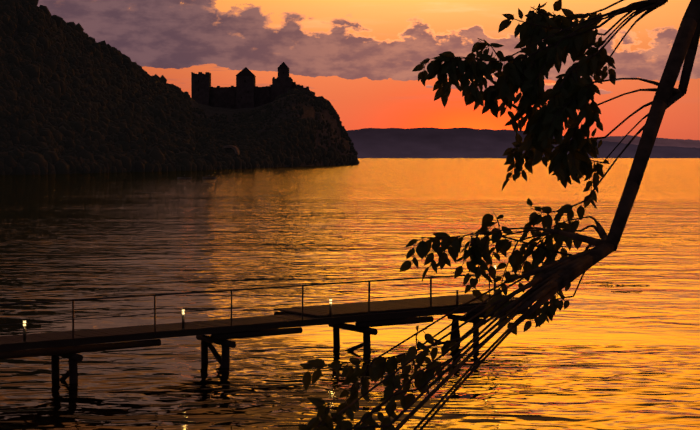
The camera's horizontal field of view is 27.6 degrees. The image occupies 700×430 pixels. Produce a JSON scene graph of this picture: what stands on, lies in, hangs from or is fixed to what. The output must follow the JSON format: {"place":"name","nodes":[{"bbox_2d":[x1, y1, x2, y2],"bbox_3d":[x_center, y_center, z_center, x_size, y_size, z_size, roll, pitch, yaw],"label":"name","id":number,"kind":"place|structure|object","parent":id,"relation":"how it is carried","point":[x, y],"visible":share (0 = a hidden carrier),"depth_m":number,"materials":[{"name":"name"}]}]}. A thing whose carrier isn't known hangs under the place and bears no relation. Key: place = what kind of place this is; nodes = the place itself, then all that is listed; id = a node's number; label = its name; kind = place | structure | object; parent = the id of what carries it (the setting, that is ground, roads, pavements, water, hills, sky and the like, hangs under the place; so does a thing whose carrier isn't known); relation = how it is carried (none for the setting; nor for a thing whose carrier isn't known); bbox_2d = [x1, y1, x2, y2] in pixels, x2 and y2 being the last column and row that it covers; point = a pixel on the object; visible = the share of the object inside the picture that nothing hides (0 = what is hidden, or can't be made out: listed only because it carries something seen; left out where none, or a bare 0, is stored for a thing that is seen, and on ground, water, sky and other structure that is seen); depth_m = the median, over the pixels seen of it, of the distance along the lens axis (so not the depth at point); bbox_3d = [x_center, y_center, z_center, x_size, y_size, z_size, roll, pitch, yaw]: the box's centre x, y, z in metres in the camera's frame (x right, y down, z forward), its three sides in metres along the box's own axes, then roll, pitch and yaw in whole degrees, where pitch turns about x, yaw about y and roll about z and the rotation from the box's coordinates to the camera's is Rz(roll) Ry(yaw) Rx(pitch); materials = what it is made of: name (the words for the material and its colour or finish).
{"place":"outdoors","nodes":[
{"label":"outdoors","id":0,"kind":"place"},
{"bbox_2d":[0,0,359,174],"bbox_3d":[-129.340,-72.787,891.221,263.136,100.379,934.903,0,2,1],"label":"hill terrain","id":1,"kind":"structure","parent":0,"point":[309,111],"depth_m":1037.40,"materials":[{"name":"black plant"}]},
{"bbox_2d":[222,145,239,154],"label":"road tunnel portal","id":2,"kind":"object","parent":1,"relation":"on","point":[236,149],"visible":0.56,"depth_m":765.52,"materials":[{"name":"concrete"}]},
{"bbox_2d":[191,62,308,108],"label":"castle","id":3,"kind":"structure","parent":1,"relation":"on","point":[246,92],"depth_m":1146.30,"materials":[{"name":"stone"}]},
{"bbox_2d":[0,158,699,429],"bbox_3d":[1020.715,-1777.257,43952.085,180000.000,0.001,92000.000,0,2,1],"label":"water surface","id":4,"kind":"object","parent":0,"point":[594,356],"depth_m":64.40,"materials":[{"name":"orange liquid"}]},
{"bbox_2d":[203,175,216,178],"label":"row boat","id":5,"kind":"object","parent":4,"relation":"on","point":[209,177],"visible":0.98,"depth_m":383.44,"materials":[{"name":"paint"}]},
{"bbox_2d":[0,304,531,383],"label":"pier supports","id":6,"kind":"object","parent":4,"relation":"on","point":[55,350],"visible":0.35,"depth_m":40.23,"materials":[{"name":"black wood"}]},
{"bbox_2d":[22,320,26,341],"bbox_3d":[-8.332,2.982,36.495,0.119,0.580,0.122,0,2,1],"label":"bollard lamp","id":7,"kind":"object","parent":6,"relation":"on","point":[24,332],"visible":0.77,"depth_m":36.46,"materials":[{"name":"grey metal"}]},
{"bbox_2d":[181,309,184,328],"bbox_3d":[-4.586,2.873,39.197,0.119,0.580,0.122,0,2,1],"label":"bollard lamp","id":8,"kind":"object","parent":6,"relation":"on","point":[183,319],"visible":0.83,"depth_m":39.17,"materials":[{"name":"grey metal"}]},
{"bbox_2d":[0,293,526,345],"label":"pier deck planks","id":9,"kind":"object","parent":6,"relation":"on","point":[349,310],"visible":0.88,"depth_m":42.05,"materials":[{"name":"brown wood"}]},
{"bbox_2d":[0,273,489,341],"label":"pier railing","id":10,"kind":"object","parent":9,"relation":"on","point":[231,290],"visible":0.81,"depth_m":39.99,"materials":[{"name":"black metal"}]},
{"bbox_2d":[329,298,332,317],"bbox_3d":[-0.573,2.755,42.092,0.119,0.580,0.122,0,2,1],"label":"bollard lamp","id":11,"kind":"object","parent":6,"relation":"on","point":[330,309],"visible":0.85,"depth_m":42.07,"materials":[{"name":"grey metal"}]},
{"bbox_2d":[456,290,458,306],"bbox_3d":[3.384,2.649,44.946,0.119,0.560,0.122,0,2,1],"label":"bollard lamp","id":12,"kind":"object","parent":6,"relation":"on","point":[457,296],"visible":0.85,"depth_m":44.92,"materials":[{"name":"grey metal"}]},
{"bbox_2d":[146,192,649,291],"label":"floating weed patches","id":13,"kind":"object","parent":4,"relation":"on","point":[602,282],"visible":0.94,"depth_m":65.76,"materials":[{"name":"brown plant"}]},
{"bbox_2d":[37,0,699,139],"label":"sky","id":14,"kind":"structure","parent":0,"point":[361,56],"materials":[{"name":"orange"}]},
{"bbox_2d":[297,0,699,429],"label":"tree","id":15,"kind":"object","parent":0,"point":[563,167],"depth_m":7.13,"materials":[{"name":"black plant"}]},
{"bbox_2d":[347,127,699,157],"bbox_3d":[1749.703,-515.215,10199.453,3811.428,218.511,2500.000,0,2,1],"label":"distant hills","id":16,"kind":"structure","parent":0,"point":[431,142],"depth_m":9263.71,"materials":[{"name":"purple"}]},
{"bbox_2d":[597,135,699,147],"bbox_3d":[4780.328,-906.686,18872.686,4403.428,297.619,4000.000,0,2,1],"label":"distant hills","id":17,"kind":"structure","parent":0,"point":[690,143],"depth_m":17894.85,"materials":[{"name":"purple"}]}
]}

